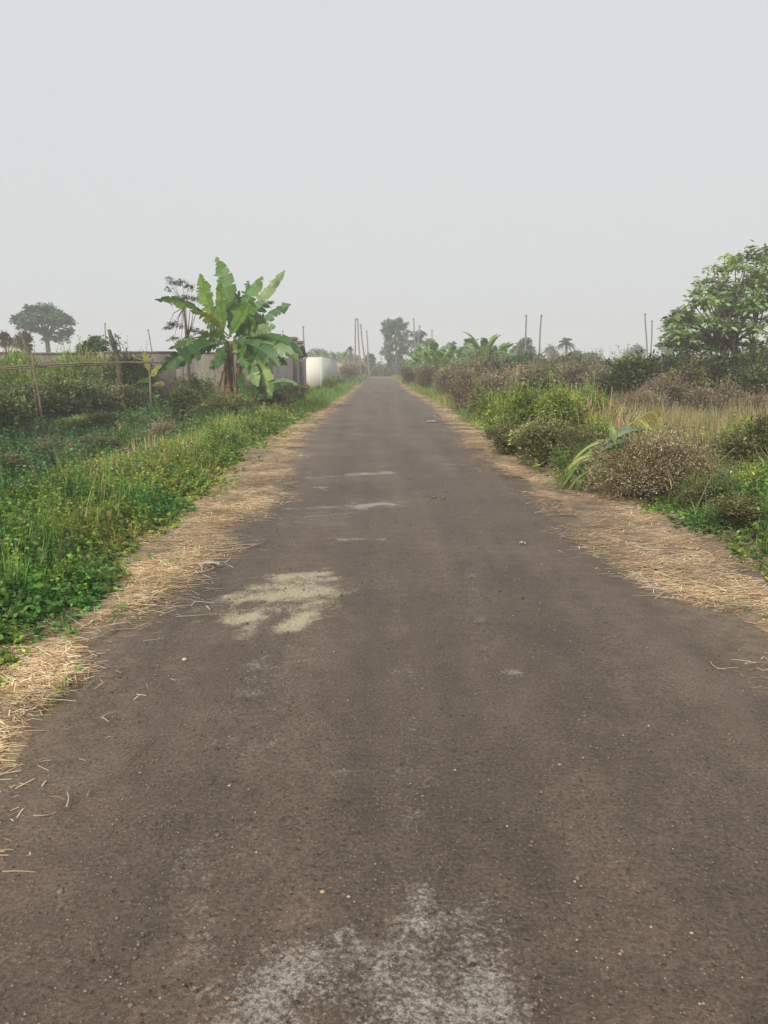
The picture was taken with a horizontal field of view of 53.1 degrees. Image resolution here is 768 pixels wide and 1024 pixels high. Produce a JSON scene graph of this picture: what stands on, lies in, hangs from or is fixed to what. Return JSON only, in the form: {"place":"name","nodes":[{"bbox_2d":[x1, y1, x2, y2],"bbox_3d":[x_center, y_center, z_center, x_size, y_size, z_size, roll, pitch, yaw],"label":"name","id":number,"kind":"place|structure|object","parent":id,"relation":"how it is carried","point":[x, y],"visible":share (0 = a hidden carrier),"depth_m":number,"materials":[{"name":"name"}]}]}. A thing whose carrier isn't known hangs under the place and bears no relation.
{"place":"outdoors","nodes":[
{"label":"outdoors","id":0,"kind":"place"},
{"bbox_2d":[0,399,308,645],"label":"verge grass","id":1,"kind":"structure","parent":0,"point":[203,433],"depth_m":7.83,"materials":[{"name":"green plant"}]},
{"bbox_2d":[0,376,767,1023],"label":"road","id":2,"kind":"structure","parent":0,"point":[374,434],"depth_m":2.85,"materials":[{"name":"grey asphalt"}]},
{"bbox_2d":[0,380,362,855],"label":"straw","id":3,"kind":"object","parent":2,"relation":"on","point":[107,632],"visible":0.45,"depth_m":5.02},
{"bbox_2d":[0,0,767,364],"label":"sky","id":4,"kind":"structure","parent":0,"point":[453,167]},
{"bbox_2d":[2,375,767,618],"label":"ground","id":5,"kind":"structure","parent":0,"point":[154,426],"depth_m":19.40,"materials":[{"name":"soil"}]},
{"bbox_2d":[0,330,14,351],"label":"russet tree","id":6,"kind":"object","parent":5,"relation":"on","point":[4,338],"visible":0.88,"depth_m":58.29,"materials":[{"name":"brown plant"}]},
{"bbox_2d":[0,447,31,472],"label":"shrub","id":7,"kind":"object","parent":5,"relation":"on","point":[7,459],"visible":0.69,"depth_m":18.16,"materials":[{"name":"green plant"}]},
{"bbox_2d":[0,333,41,387],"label":"shrub","id":8,"kind":"object","parent":5,"relation":"on","point":[16,355],"visible":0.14,"depth_m":30.56,"materials":[{"name":"green plant"}]},
{"bbox_2d":[8,330,34,351],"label":"russet tree","id":9,"kind":"object","parent":5,"relation":"on","point":[27,337],"visible":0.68,"depth_m":58.09,"materials":[{"name":"brown plant"}]},
{"bbox_2d":[0,373,47,441],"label":"shrub","id":10,"kind":"object","parent":5,"relation":"on","point":[7,408],"visible":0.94,"depth_m":20.72,"materials":[{"name":"green plant"}]},
{"bbox_2d":[0,344,53,389],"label":"shrub","id":11,"kind":"object","parent":5,"relation":"on","point":[19,374],"visible":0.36,"depth_m":28.13,"materials":[{"name":"green plant"}]},
{"bbox_2d":[0,372,65,426],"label":"shrub","id":12,"kind":"object","parent":5,"relation":"on","point":[45,397],"visible":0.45,"depth_m":23.29,"materials":[{"name":"green plant"}]},
{"bbox_2d":[8,302,78,351],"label":"rain tree","id":13,"kind":"object","parent":5,"relation":"on","point":[29,318],"visible":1,"depth_m":88.65,"materials":[{"name":"green plant"}]},
{"bbox_2d":[21,432,84,454],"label":"shrub","id":14,"kind":"object","parent":5,"relation":"on","point":[47,444],"visible":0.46,"depth_m":19.73,"materials":[{"name":"green plant"}]},
{"bbox_2d":[27,368,111,418],"bbox_3d":[-10.116,-3.676,24.642,2.509,2.015,2.488,-6,12,-28],"label":"shrub","id":15,"kind":"object","parent":5,"relation":"on","point":[70,392],"visible":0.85,"depth_m":24.32,"materials":[{"name":"green plant"}]},
{"bbox_2d":[48,412,93,428],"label":"shrub","id":16,"kind":"object","parent":5,"relation":"on","point":[81,417],"visible":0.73,"depth_m":23.31,"materials":[{"name":"green plant"}]},
{"bbox_2d":[38,443,106,463],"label":"shrub","id":17,"kind":"object","parent":5,"relation":"on","point":[69,451],"visible":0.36,"depth_m":19.26,"materials":[{"name":"green plant"}]},
{"bbox_2d":[39,335,105,389],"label":"shrub","id":18,"kind":"object","parent":5,"relation":"on","point":[86,373],"visible":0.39,"depth_m":28.03,"materials":[{"name":"green plant"}]},
{"bbox_2d":[52,337,109,379],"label":"shrub","id":19,"kind":"object","parent":5,"relation":"on","point":[98,360],"visible":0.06,"depth_m":30.80,"materials":[{"name":"green plant"}]},
{"bbox_2d":[0,331,162,434],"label":"bamboo rail fence","id":20,"kind":"object","parent":5,"relation":"on","point":[33,365],"visible":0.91,"depth_m":21.68,"materials":[{"name":"wood"}]},
{"bbox_2d":[74,335,108,351],"bbox_3d":[-12.212,-5.762,32.306,1.576,3.356,1.474,7,13,32],"label":"tree","id":21,"kind":"object","parent":5,"relation":"on","point":[92,341],"visible":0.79,"depth_m":31.88,"materials":[{"name":"green plant"}]},
{"bbox_2d":[71,429,129,448],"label":"shrub","id":22,"kind":"object","parent":5,"relation":"on","point":[102,439],"visible":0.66,"depth_m":20.43,"materials":[{"name":"green plant"}]},
{"bbox_2d":[84,409,121,428],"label":"shrub","id":23,"kind":"object","parent":5,"relation":"on","point":[102,418],"visible":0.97,"depth_m":23.15,"materials":[{"name":"green plant"}]},
{"bbox_2d":[73,366,142,416],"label":"shrub","id":24,"kind":"object","parent":5,"relation":"on","point":[118,394],"visible":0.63,"depth_m":25.54,"materials":[{"name":"green plant"}]},
{"bbox_2d":[99,329,126,386],"bbox_3d":[-9.458,-4.804,26.964,0.948,3.147,0.941,0,11,0],"label":"broken tree stub","id":25,"kind":"object","parent":5,"relation":"on","point":[112,341],"visible":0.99,"depth_m":26.81,"materials":[{"name":"brown plant"}]},
{"bbox_2d":[93,339,142,408],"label":"shrub","id":26,"kind":"object","parent":5,"relation":"on","point":[129,370],"visible":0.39,"depth_m":27.74,"materials":[{"name":"green plant"}]},
{"bbox_2d":[0,388,256,500],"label":"field weeds","id":27,"kind":"object","parent":5,"relation":"on","point":[128,423],"visible":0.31,"depth_m":19.53,"materials":[{"name":"green plant"}]},
{"bbox_2d":[0,351,260,404],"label":"plaster wall","id":28,"kind":"structure","parent":5,"relation":"on","point":[167,376],"depth_m":31.86,"materials":[{"name":"paint"}]},
{"bbox_2d":[116,381,157,414],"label":"shrub","id":29,"kind":"object","parent":5,"relation":"on","point":[143,394],"visible":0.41,"depth_m":26.43,"materials":[{"name":"green plant"}]},
{"bbox_2d":[124,341,162,398],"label":"shrub","id":30,"kind":"object","parent":5,"relation":"on","point":[143,370],"visible":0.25,"depth_m":30.77,"materials":[{"name":"green plant"}]},
{"bbox_2d":[138,352,164,416],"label":"young banana plant","id":31,"kind":"object","parent":5,"relation":"on","point":[154,371],"visible":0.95,"depth_m":25.94,"materials":[{"name":"green plant"}]},
{"bbox_2d":[0,401,311,693],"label":"verge weeds","id":32,"kind":"object","parent":5,"relation":"on","point":[182,480],"visible":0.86,"depth_m":7.12,"materials":[{"name":"green plant"}]},
{"bbox_2d":[142,411,193,441],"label":"shrub","id":33,"kind":"object","parent":5,"relation":"on","point":[162,427],"visible":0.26,"depth_m":18.72,"materials":[{"name":"brown plant"}]},
{"bbox_2d":[163,275,211,389],"bbox_3d":[-6.843,-5.823,27.462,2.163,5.051,0.992,0,11,0],"label":"sapling","id":34,"kind":"object","parent":5,"relation":"on","point":[172,324],"visible":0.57,"depth_m":27.14,"materials":[{"name":"green plant"}]},
{"bbox_2d":[152,376,223,422],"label":"shrub","id":35,"kind":"object","parent":5,"relation":"on","point":[176,397],"visible":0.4,"depth_m":22.30,"materials":[{"name":"green plant"}]},
{"bbox_2d":[161,365,223,401],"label":"shrub","id":36,"kind":"object","parent":5,"relation":"on","point":[206,383],"visible":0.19,"depth_m":30.52,"materials":[{"name":"green plant"}]},
{"bbox_2d":[181,381,245,424],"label":"shrub","id":37,"kind":"object","parent":5,"relation":"on","point":[220,401],"visible":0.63,"depth_m":20.07,"materials":[{"name":"green plant"}]},
{"bbox_2d":[155,257,302,397],"bbox_3d":[-4.957,-5.460,24.071,4.740,5.016,2.429,0,11,0],"label":"banana plant","id":38,"kind":"object","parent":5,"relation":"on","point":[256,345],"visible":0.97,"depth_m":24.09,"materials":[{"name":"green plant"}]},
{"bbox_2d":[222,385,263,413],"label":"shrub","id":39,"kind":"object","parent":5,"relation":"on","point":[247,402],"visible":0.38,"depth_m":21.66,"materials":[{"name":"green plant"}]},
{"bbox_2d":[237,373,298,403],"bbox_3d":[-3.616,-3.644,24.020,1.926,1.418,0.306,0,11,0],"label":"banana sucker","id":40,"kind":"object","parent":5,"relation":"on","point":[258,391],"visible":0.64,"depth_m":23.94,"materials":[{"name":"green plant"}]},
{"bbox_2d":[256,384,303,409],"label":"shrub","id":41,"kind":"object","parent":5,"relation":"on","point":[279,397],"visible":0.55,"depth_m":24.47,"materials":[{"name":"green plant"}]},
{"bbox_2d":[261,357,308,399],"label":"sheet metal fence","id":42,"kind":"object","parent":5,"relation":"on","point":[285,370],"visible":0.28,"depth_m":40.37,"materials":[{"name":"grey metal"}]},
{"bbox_2d":[273,374,311,399],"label":"shrub","id":43,"kind":"object","parent":5,"relation":"on","point":[295,387],"visible":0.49,"depth_m":30.47,"materials":[{"name":"green plant"}]},
{"bbox_2d":[289,337,298,383],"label":"gate pillar","id":44,"kind":"structure","parent":5,"relation":"on","point":[295,366],"depth_m":43.02,"materials":[{"name":"concrete"}]},
{"bbox_2d":[288,356,336,387],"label":"white wall","id":45,"kind":"structure","parent":5,"relation":"on","point":[319,369],"depth_m":53.57,"materials":[{"name":"beige paint"}]},
{"bbox_2d":[337,358,360,379],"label":"shrub","id":46,"kind":"object","parent":5,"relation":"on","point":[346,369],"visible":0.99,"depth_m":76.33,"materials":[{"name":"brown plant"}]},
{"bbox_2d":[0,395,767,568],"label":"dead stalks","id":47,"kind":"object","parent":5,"relation":"on","point":[218,447],"visible":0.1,"depth_m":8.41,"materials":[{"name":"beige plant"}]},
{"bbox_2d":[379,346,397,375],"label":"round tree","id":48,"kind":"object","parent":5,"relation":"on","point":[388,354],"visible":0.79,"depth_m":123.13,"materials":[{"name":"green plant"}]},
{"bbox_2d":[269,374,517,431],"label":"verge grass","id":49,"kind":"structure","parent":5,"relation":"on","point":[318,398],"depth_m":36.91,"materials":[{"name":"green plant"}]},
{"bbox_2d":[22,415,767,707],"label":"straggling weeds","id":50,"kind":"object","parent":5,"relation":"on","point":[70,630],"visible":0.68,"depth_m":6.32,"materials":[{"name":"green plant"}]},
{"bbox_2d":[379,316,411,374],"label":"broadleaf tree","id":51,"kind":"object","parent":5,"relation":"on","point":[390,328],"visible":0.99,"depth_m":120.02,"materials":[{"name":"green plant"}]},
{"bbox_2d":[396,362,417,385],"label":"shrub","id":52,"kind":"object","parent":5,"relation":"on","point":[407,374],"visible":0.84,"depth_m":62.72,"materials":[{"name":"green plant"}]},
{"bbox_2d":[398,330,428,354],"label":"coconut palm","id":53,"kind":"object","parent":5,"relation":"on","point":[411,342],"visible":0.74,"depth_m":106.98,"materials":[{"name":"green plant"}]},
{"bbox_2d":[413,357,437,389],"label":"shrub","id":54,"kind":"object","parent":5,"relation":"on","point":[425,373],"visible":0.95,"depth_m":49.00,"materials":[{"name":"brown plant"}]},
{"bbox_2d":[427,348,456,368],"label":"grove banana plant","id":55,"kind":"object","parent":5,"relation":"on","point":[440,360],"visible":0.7,"depth_m":53.87,"materials":[{"name":"green plant"}]},
{"bbox_2d":[431,357,459,395],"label":"shrub","id":56,"kind":"object","parent":5,"relation":"on","point":[440,377],"visible":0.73,"depth_m":39.25,"materials":[{"name":"brown plant"}]},
{"bbox_2d":[442,353,481,410],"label":"shrub","id":57,"kind":"object","parent":5,"relation":"on","point":[462,380],"visible":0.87,"depth_m":25.52,"materials":[{"name":"brown plant"}]},
{"bbox_2d":[455,357,492,394],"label":"shrub","id":58,"kind":"object","parent":5,"relation":"on","point":[478,371],"visible":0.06,"depth_m":33.49,"materials":[{"name":"green plant"}]},
{"bbox_2d":[460,375,500,421],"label":"shrub","id":59,"kind":"object","parent":5,"relation":"on","point":[474,404],"visible":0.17,"depth_m":20.70,"materials":[{"name":"green plant"}]},
{"bbox_2d":[276,344,691,398],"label":"scrub cover","id":60,"kind":"object","parent":5,"relation":"on","point":[378,369],"visible":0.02,"depth_m":123.02,"materials":[{"name":"green plant"}]},
{"bbox_2d":[464,332,511,361],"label":"grove banana plant","id":61,"kind":"object","parent":5,"relation":"on","point":[486,343],"visible":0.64,"depth_m":50.69,"materials":[{"name":"green plant"}]},
{"bbox_2d":[471,376,513,436],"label":"shrub","id":62,"kind":"object","parent":5,"relation":"on","point":[487,410],"visible":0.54,"depth_m":16.78,"materials":[{"name":"green plant"}]},
{"bbox_2d":[470,356,525,395],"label":"shrub","id":63,"kind":"object","parent":5,"relation":"on","point":[495,381],"visible":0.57,"depth_m":29.20,"materials":[{"name":"brown plant"}]},
{"bbox_2d":[481,411,531,455],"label":"shrub","id":64,"kind":"object","parent":5,"relation":"on","point":[500,441],"visible":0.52,"depth_m":13.21,"materials":[{"name":"green plant"}]},
{"bbox_2d":[482,355,535,377],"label":"shrub","id":65,"kind":"object","parent":5,"relation":"on","point":[512,360],"visible":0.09,"depth_m":36.75,"materials":[{"name":"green plant"}]},
{"bbox_2d":[491,352,538,397],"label":"shrub","id":66,"kind":"object","parent":5,"relation":"on","point":[521,371],"visible":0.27,"depth_m":31.03,"materials":[{"name":"brown plant"}]},
{"bbox_2d":[486,368,551,432],"bbox_3d":[2.616,-1.896,14.442,1.327,1.668,1.367,-3,11,-14],"label":"shrub","id":67,"kind":"object","parent":5,"relation":"on","point":[520,409],"visible":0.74,"depth_m":14.21,"materials":[{"name":"green plant"}]},
{"bbox_2d":[514,336,535,356],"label":"round tree","id":68,"kind":"object","parent":5,"relation":"on","point":[521,345],"visible":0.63,"depth_m":92.53,"materials":[{"name":"green plant"}]},
{"bbox_2d":[516,351,550,363],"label":"shrub","id":69,"kind":"object","parent":5,"relation":"on","point":[529,356],"visible":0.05,"depth_m":48.66,"materials":[{"name":"green plant"}]},
{"bbox_2d":[500,405,575,468],"bbox_3d":[2.373,-1.110,11.739,1.084,1.065,1.182,-10,15,-44],"label":"shrub","id":70,"kind":"object","parent":5,"relation":"on","point":[542,434],"visible":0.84,"depth_m":11.61,"materials":[{"name":"green plant"}]},
{"bbox_2d":[523,352,576,395],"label":"shrub","id":71,"kind":"object","parent":5,"relation":"on","point":[543,375],"visible":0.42,"depth_m":30.23,"materials":[{"name":"green plant"}]},
{"bbox_2d":[529,371,600,432],"bbox_3d":[3.228,-1.766,13.792,1.325,1.622,1.320,-1,11,-4],"label":"shrub","id":72,"kind":"object","parent":5,"relation":"on","point":[561,402],"visible":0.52,"depth_m":13.53,"materials":[{"name":"green plant"}]},
{"bbox_2d":[544,348,611,397],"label":"shrub","id":73,"kind":"object","parent":5,"relation":"on","point":[573,372],"visible":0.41,"depth_m":28.38,"materials":[{"name":"brown plant"}]},
{"bbox_2d":[548,410,608,468],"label":"shrub","id":74,"kind":"object","parent":5,"relation":"on","point":[581,439],"visible":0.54,"depth_m":11.16,"materials":[{"name":"green plant"}]},
{"bbox_2d":[391,376,767,632],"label":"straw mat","id":75,"kind":"object","parent":5,"relation":"on","point":[586,506],"visible":0.45,"depth_m":6.76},
{"bbox_2d":[538,434,600,489],"bbox_3d":[2.387,-0.596,9.844,0.784,0.778,1.033,0,11,0],"label":"cut greenery","id":76,"kind":"object","parent":75,"relation":"on","point":[566,463],"visible":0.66,"depth_m":9.80,"materials":[{"name":"green plant"}]},
{"bbox_2d":[569,418,737,503],"bbox_3d":[3.147,-0.655,9.060,1.918,1.134,1.839,0,11,0],"label":"brush heap","id":77,"kind":"object","parent":75,"relation":"on","point":[644,462],"visible":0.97,"depth_m":8.78,"materials":[{"name":"brown plant"}]},
{"bbox_2d":[602,425,645,445],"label":"cut banana leaf","id":78,"kind":"object","parent":77,"relation":"on","point":[625,429],"visible":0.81,"depth_m":9.03,"materials":[{"name":"green plant"}]},
{"bbox_2d":[610,408,663,442],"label":"torn banana leaf","id":79,"kind":"object","parent":77,"relation":"on","point":[657,419],"visible":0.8,"depth_m":9.10,"materials":[{"name":"yellow plant"}]},
{"bbox_2d":[398,384,767,687],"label":"loose straw","id":80,"kind":"object","parent":5,"relation":"on","point":[695,592],"visible":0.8,"depth_m":6.51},
{"bbox_2d":[567,348,619,400],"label":"shrub","id":81,"kind":"object","parent":5,"relation":"on","point":[598,375],"visible":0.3,"depth_m":27.49,"materials":[{"name":"brown plant"}]},
{"bbox_2d":[570,370,621,429],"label":"shrub","id":82,"kind":"object","parent":5,"relation":"on","point":[598,397],"visible":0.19,"depth_m":14.70,"materials":[{"name":"green plant"}]},
{"bbox_2d":[580,402,627,460],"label":"shrub","id":83,"kind":"object","parent":5,"relation":"on","point":[595,421],"visible":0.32,"depth_m":11.86,"materials":[{"name":"green plant"}]},
{"bbox_2d":[553,388,655,436],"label":"dry stalks","id":84,"kind":"object","parent":5,"relation":"on","point":[609,411],"visible":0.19,"depth_m":13.40,"materials":[{"name":"beige plant"}]},
{"bbox_2d":[455,392,767,582],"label":"verge weeds","id":85,"kind":"object","parent":5,"relation":"on","point":[668,505],"visible":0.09,"depth_m":7.56,"materials":[{"name":"green plant"}]},
{"bbox_2d":[595,344,665,403],"bbox_3d":[8.572,-4.637,26.621,2.553,2.706,2.574,2,11,9],"label":"shrub","id":86,"kind":"object","parent":5,"relation":"on","point":[638,369],"visible":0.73,"depth_m":26.18,"materials":[{"name":"green plant"}]},
{"bbox_2d":[617,377,671,414],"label":"shrub","id":87,"kind":"object","parent":5,"relation":"on","point":[644,394],"visible":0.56,"depth_m":22.65,"materials":[{"name":"brown plant"}]},
{"bbox_2d":[536,379,767,465],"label":"field grass","id":88,"kind":"structure","parent":5,"relation":"on","point":[713,419],"depth_m":17.96,"materials":[{"name":"beige plant"}]},
{"bbox_2d":[632,362,695,411],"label":"shrub","id":89,"kind":"object","parent":5,"relation":"on","point":[674,386],"visible":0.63,"depth_m":24.45,"materials":[{"name":"brown plant"}]},
{"bbox_2d":[654,350,696,375],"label":"shrub","id":90,"kind":"object","parent":5,"relation":"on","point":[668,361],"visible":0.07,"depth_m":33.14,"materials":[{"name":"green plant"}]},
{"bbox_2d":[659,349,716,408],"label":"shrub","id":91,"kind":"object","parent":5,"relation":"on","point":[699,374],"visible":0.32,"depth_m":26.42,"materials":[{"name":"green plant"}]},
{"bbox_2d":[676,478,725,510],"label":"shrub","id":92,"kind":"object","parent":5,"relation":"on","point":[695,492],"visible":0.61,"depth_m":7.99,"materials":[{"name":"green plant"}]},
{"bbox_2d":[674,335,744,391],"bbox_3d":[11.764,-4.882,27.701,2.529,2.928,2.508,-5,12,-25],"label":"shrub","id":93,"kind":"object","parent":5,"relation":"on","point":[719,366],"visible":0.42,"depth_m":27.00,"materials":[{"name":"green plant"}]},
{"bbox_2d":[653,239,767,360],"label":"broadleaf tree","id":94,"kind":"object","parent":5,"relation":"on","point":[722,322],"visible":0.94,"depth_m":28.56,"materials":[{"name":"green plant"}]},
{"bbox_2d":[678,471,754,507],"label":"shrub","id":95,"kind":"object","parent":5,"relation":"on","point":[720,483],"visible":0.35,"depth_m":7.95,"materials":[{"name":"green plant"}]},
{"bbox_2d":[677,367,762,411],"bbox_3d":[10.416,-3.628,23.805,2.125,1.713,2.378,-10,15,-43],"label":"shrub","id":96,"kind":"object","parent":5,"relation":"on","point":[704,396],"visible":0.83,"depth_m":23.58,"materials":[{"name":"brown plant"}]},
{"bbox_2d":[683,406,767,470],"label":"shrub","id":97,"kind":"object","parent":5,"relation":"on","point":[728,445],"visible":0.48,"depth_m":9.72,"materials":[{"name":"green plant"}]},
{"bbox_2d":[697,449,759,478],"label":"shrub","id":98,"kind":"object","parent":5,"relation":"on","point":[736,468],"visible":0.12,"depth_m":9.44,"materials":[{"name":"green plant"}]},
{"bbox_2d":[705,479,767,530],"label":"shrub","id":99,"kind":"object","parent":5,"relation":"on","point":[735,513],"visible":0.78,"depth_m":6.81,"materials":[{"name":"green plant"}]},
{"bbox_2d":[708,336,767,373],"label":"shrub","id":100,"kind":"object","parent":5,"relation":"on","point":[746,354],"visible":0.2,"depth_m":27.74,"materials":[{"name":"green plant"}]},
{"bbox_2d":[713,353,767,398],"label":"shrub","id":101,"kind":"object","parent":5,"relation":"on","point":[752,376],"visible":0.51,"depth_m":25.27,"materials":[{"name":"green plant"}]},
{"bbox_2d":[726,382,767,415],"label":"shrub","id":102,"kind":"object","parent":5,"relation":"on","point":[758,400],"visible":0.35,"depth_m":21.75,"materials":[{"name":"brown plant"}]},
{"bbox_2d":[728,440,767,494],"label":"shrub","id":103,"kind":"object","parent":5,"relation":"on","point":[757,468],"visible":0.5,"depth_m":8.07,"materials":[{"name":"green plant"}]},
{"bbox_2d":[729,397,767,466],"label":"shrub","id":104,"kind":"object","parent":5,"relation":"on","point":[761,435],"visible":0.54,"depth_m":9.62,"materials":[{"name":"green plant"}]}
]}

